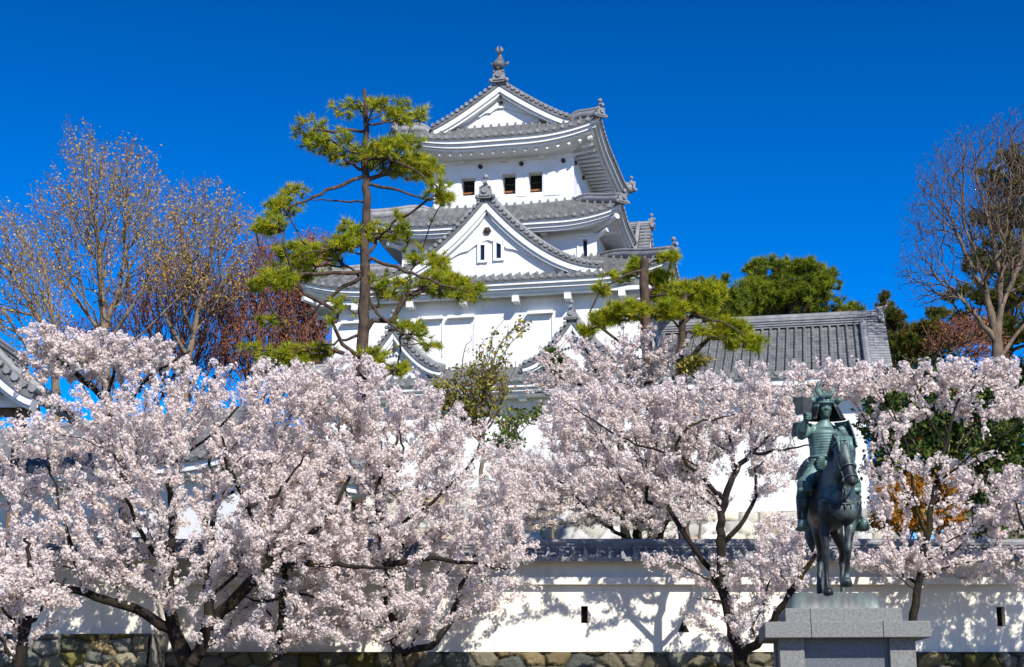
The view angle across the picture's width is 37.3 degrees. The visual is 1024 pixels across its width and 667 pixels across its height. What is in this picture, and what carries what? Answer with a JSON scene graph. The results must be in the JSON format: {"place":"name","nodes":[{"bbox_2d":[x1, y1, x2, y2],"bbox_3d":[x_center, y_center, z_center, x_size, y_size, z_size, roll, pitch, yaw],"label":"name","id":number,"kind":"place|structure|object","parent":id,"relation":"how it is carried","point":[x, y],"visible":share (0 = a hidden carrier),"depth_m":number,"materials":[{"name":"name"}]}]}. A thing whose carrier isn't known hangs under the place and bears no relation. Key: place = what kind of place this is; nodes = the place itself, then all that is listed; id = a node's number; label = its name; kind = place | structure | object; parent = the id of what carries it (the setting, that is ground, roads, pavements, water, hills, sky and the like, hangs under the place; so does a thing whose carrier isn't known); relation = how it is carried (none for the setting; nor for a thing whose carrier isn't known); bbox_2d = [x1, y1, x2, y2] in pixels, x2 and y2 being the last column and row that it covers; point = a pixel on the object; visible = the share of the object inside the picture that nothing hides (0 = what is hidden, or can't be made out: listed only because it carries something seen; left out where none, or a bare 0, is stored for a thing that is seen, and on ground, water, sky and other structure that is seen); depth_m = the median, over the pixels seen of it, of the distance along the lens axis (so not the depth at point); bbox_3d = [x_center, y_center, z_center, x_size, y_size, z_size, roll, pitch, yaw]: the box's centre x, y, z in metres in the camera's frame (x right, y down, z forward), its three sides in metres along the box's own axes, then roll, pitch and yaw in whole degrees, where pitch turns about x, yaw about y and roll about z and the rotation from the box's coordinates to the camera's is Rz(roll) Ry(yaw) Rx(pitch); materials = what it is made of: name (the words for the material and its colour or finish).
{"place":"outdoors","nodes":[
{"label":"outdoors","id":0,"kind":"place"},
{"bbox_2d":[0,0,1023,538],"label":"sky","id":1,"kind":"structure","parent":0,"point":[746,129],"materials":[{"name":"blue"}]},
{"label":"castle terrace","id":2,"kind":"structure","parent":0,"visible":0},
{"bbox_2d":[0,197,75,421],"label":"budding tree","id":3,"kind":"object","parent":2,"relation":"on","point":[29,303],"visible":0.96,"depth_m":63.92,"materials":[{"name":"brown plant"}]},
{"bbox_2d":[0,319,191,536],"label":"cherry tree","id":4,"kind":"object","parent":2,"relation":"on","point":[57,348],"visible":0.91,"depth_m":34.41,"materials":[{"name":"pink plant"}]},
{"bbox_2d":[7,113,197,410],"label":"budding tree","id":5,"kind":"object","parent":2,"relation":"on","point":[105,316],"visible":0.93,"depth_m":72.39,"materials":[{"name":"brown plant"}]},
{"bbox_2d":[44,244,253,411],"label":"twiggy tree","id":6,"kind":"object","parent":2,"relation":"on","point":[202,335],"visible":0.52,"depth_m":79.46,"materials":[{"name":"brown plant"}]},
{"bbox_2d":[0,406,394,538],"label":"gate tower","id":7,"kind":"structure","parent":2,"relation":"on","point":[189,461],"depth_m":37.00,"materials":[{"name":"white paint"}]},
{"bbox_2d":[139,171,264,411],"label":"budding tree","id":8,"kind":"object","parent":2,"relation":"on","point":[199,309],"visible":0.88,"depth_m":75.19,"materials":[{"name":"brown plant"}]},
{"bbox_2d":[198,233,312,427],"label":"twiggy tree","id":9,"kind":"object","parent":2,"relation":"on","point":[259,335],"visible":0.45,"depth_m":79.22,"materials":[{"name":"brown plant"}]},
{"bbox_2d":[265,226,337,434],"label":"twiggy tree","id":10,"kind":"object","parent":2,"relation":"on","point":[314,331],"visible":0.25,"depth_m":79.25,"materials":[{"name":"brown plant"}]},
{"bbox_2d":[235,89,490,538],"bbox_3d":[-4.527,0.067,46.327,7.937,16.550,3.791,0,-14,0],"label":"pine tree","id":11,"kind":"object","parent":2,"relation":"on","point":[369,158],"visible":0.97,"depth_m":46.87,"materials":[{"name":"green plant"}]},
{"bbox_2d":[420,315,537,536],"bbox_3d":[-1.087,4.329,50.420,4.052,10.130,3.712,0,-14,0],"label":"shrub","id":12,"kind":"object","parent":2,"relation":"on","point":[488,381],"visible":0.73,"depth_m":50.53,"materials":[{"name":"green plant"}]},
{"bbox_2d":[285,46,694,538],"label":"castle keep","id":13,"kind":"structure","parent":2,"relation":"on","point":[535,226],"depth_m":61.49,"materials":[{"name":"white paint"}]},
{"bbox_2d":[484,401,550,538],"bbox_3d":[0.193,5.332,46.025,2.195,6.530,1.790,2,-14,-9],"label":"shrub","id":14,"kind":"object","parent":2,"relation":"on","point":[512,434],"visible":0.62,"depth_m":46.39,"materials":[{"name":"green plant"}]},
{"bbox_2d":[537,346,568,538],"bbox_3d":[1.399,4.706,49.281,1.139,8.869,1.148,0,-14,0],"label":"shrub","id":15,"kind":"object","parent":2,"relation":"on","point":[552,349],"visible":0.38,"depth_m":49.89,"materials":[{"name":"brown plant"}]},
{"bbox_2d":[468,415,737,538],"bbox_3d":[2.115,4.979,36.828,6.473,5.773,4.046,0,-14,0],"label":"cherry tree","id":16,"kind":"object","parent":2,"relation":"on","point":[638,521],"visible":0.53,"depth_m":36.47,"materials":[{"name":"pink plant"}]},
{"bbox_2d":[523,323,696,538],"bbox_3d":[3.107,4.220,47.176,5.536,9.263,3.957,0,-14,0],"label":"cherry tree","id":17,"kind":"object","parent":2,"relation":"on","point":[657,355],"visible":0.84,"depth_m":47.59,"materials":[{"name":"pink plant"}]},
{"bbox_2d":[575,247,701,538],"bbox_3d":[4.121,2.970,48.620,4.170,11.959,3.563,4,-14,-16],"label":"pine tree","id":18,"kind":"object","parent":2,"relation":"on","point":[617,313],"visible":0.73,"depth_m":49.63,"materials":[{"name":"green plant"}]},
{"bbox_2d":[675,351,715,538],"bbox_3d":[5.561,4.407,45.230,1.391,7.950,1.111,0,-14,0],"label":"shrub","id":19,"kind":"object","parent":2,"relation":"on","point":[694,362],"visible":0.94,"depth_m":45.87,"materials":[{"name":"green plant"}]},
{"bbox_2d":[649,275,772,538],"bbox_3d":[6.093,3.289,46.520,3.825,10.742,2.886,0,-14,0],"label":"pine tree","id":20,"kind":"object","parent":2,"relation":"on","point":[731,332],"visible":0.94,"depth_m":47.09,"materials":[{"name":"green plant"}]},
{"bbox_2d":[689,271,752,318],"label":"evergreen tree","id":21,"kind":"object","parent":2,"relation":"on","point":[737,305],"visible":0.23,"depth_m":79.96,"materials":[{"name":"green plant"}]},
{"bbox_2d":[658,300,903,538],"bbox_3d":[10.813,6.271,61.062,9.372,14.914,11.780,-3,-14,12],"label":"castle turret","id":22,"kind":"object","parent":2,"relation":"on","point":[844,337],"visible":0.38,"depth_m":57.92,"materials":[{"name":"white paint"}]},
{"bbox_2d":[732,253,866,315],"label":"evergreen tree","id":23,"kind":"object","parent":2,"relation":"on","point":[806,284],"visible":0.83,"depth_m":84.17,"materials":[{"name":"green plant"}]},
{"bbox_2d":[865,467,971,538],"bbox_3d":[9.014,5.097,33.822,2.551,4.311,1.862,0,-14,0],"label":"azalea bush","id":24,"kind":"object","parent":2,"relation":"on","point":[913,525],"visible":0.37,"depth_m":33.69,"materials":[{"name":"brown plant"}]},
{"bbox_2d":[874,289,970,368],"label":"conifer tree","id":25,"kind":"object","parent":2,"relation":"on","point":[903,337],"visible":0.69,"depth_m":71.13,"materials":[{"name":"green plant"}]},
{"bbox_2d":[851,366,1023,538],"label":"camellia bush","id":26,"kind":"object","parent":2,"relation":"on","point":[1012,449],"visible":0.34,"depth_m":37.79,"materials":[{"name":"green plant"}]},
{"bbox_2d":[865,339,1023,538],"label":"evergreen bush","id":27,"kind":"object","parent":2,"relation":"on","point":[914,362],"visible":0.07,"depth_m":58.43,"materials":[{"name":"green plant"}]},
{"bbox_2d":[891,104,1023,538],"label":"bare tree","id":28,"kind":"object","parent":2,"relation":"on","point":[993,330],"visible":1,"depth_m":58.05,"materials":[{"name":"brown plant"}]},
{"bbox_2d":[920,301,1012,362],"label":"twiggy tree","id":29,"kind":"object","parent":2,"relation":"on","point":[964,324],"visible":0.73,"depth_m":67.46,"materials":[{"name":"brown plant"}]},
{"bbox_2d":[935,144,1023,538],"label":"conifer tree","id":30,"kind":"object","parent":2,"relation":"on","point":[1010,321],"visible":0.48,"depth_m":76.28,"materials":[{"name":"brown plant"}]},
{"label":"ground","id":31,"kind":"structure","parent":0,"visible":0},
{"bbox_2d":[0,338,78,537],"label":"gate roof","id":32,"kind":"structure","parent":31,"relation":"on","point":[23,398],"depth_m":34.19,"materials":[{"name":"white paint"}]},
{"bbox_2d":[0,531,82,666],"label":"cherry tree","id":33,"kind":"object","parent":31,"relation":"on","point":[19,583],"visible":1,"depth_m":23.54,"materials":[{"name":"pink plant"}]},
{"bbox_2d":[0,537,166,666],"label":"plaster wall","id":34,"kind":"structure","parent":31,"relation":"on","point":[89,633],"depth_m":28.37,"materials":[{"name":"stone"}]},
{"bbox_2d":[0,357,392,666],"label":"cherry tree","id":35,"kind":"object","parent":31,"relation":"on","point":[231,469],"visible":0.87,"depth_m":26.71,"materials":[{"name":"pink plant"}]},
{"bbox_2d":[199,424,374,666],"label":"cherry tree","id":36,"kind":"object","parent":31,"relation":"on","point":[285,625],"visible":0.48,"depth_m":26.85,"materials":[{"name":"pink plant"}]},
{"bbox_2d":[286,350,542,666],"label":"cherry tree","id":37,"kind":"object","parent":31,"relation":"on","point":[375,471],"visible":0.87,"depth_m":27.33,"materials":[{"name":"pink plant"}]},
{"bbox_2d":[163,539,1023,666],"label":"plaster wall","id":38,"kind":"structure","parent":31,"relation":"on","point":[604,603],"depth_m":29.52,"materials":[{"name":"paint"}]},
{"bbox_2d":[539,359,831,666],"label":"cherry tree","id":39,"kind":"object","parent":31,"relation":"on","point":[648,424],"visible":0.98,"depth_m":27.83,"materials":[{"name":"pink plant"}]},
{"bbox_2d":[759,591,930,666],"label":"granite pedestal","id":40,"kind":"object","parent":31,"relation":"on","point":[844,629],"visible":0.98,"depth_m":17.76,"materials":[{"name":"grey stone"}]},
{"bbox_2d":[791,382,869,594],"bbox_3d":[3.928,1.952,18.907,0.913,2.712,2.447,0,-14,0],"label":"rider statue","id":41,"kind":"object","parent":40,"relation":"on","point":[828,500],"visible":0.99,"depth_m":18.61,"materials":[{"name":"teal metal"}]},
{"bbox_2d":[778,354,1023,620],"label":"cherry tree","id":42,"kind":"object","parent":31,"relation":"on","point":[993,512],"visible":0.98,"depth_m":27.76,"materials":[{"name":"pink plant"}]},
{"bbox_2d":[989,418,1023,590],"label":"cherry tree","id":43,"kind":"object","parent":31,"relation":"on","point":[1013,500],"visible":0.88,"depth_m":26.84,"materials":[{"name":"pink plant"}]}
]}

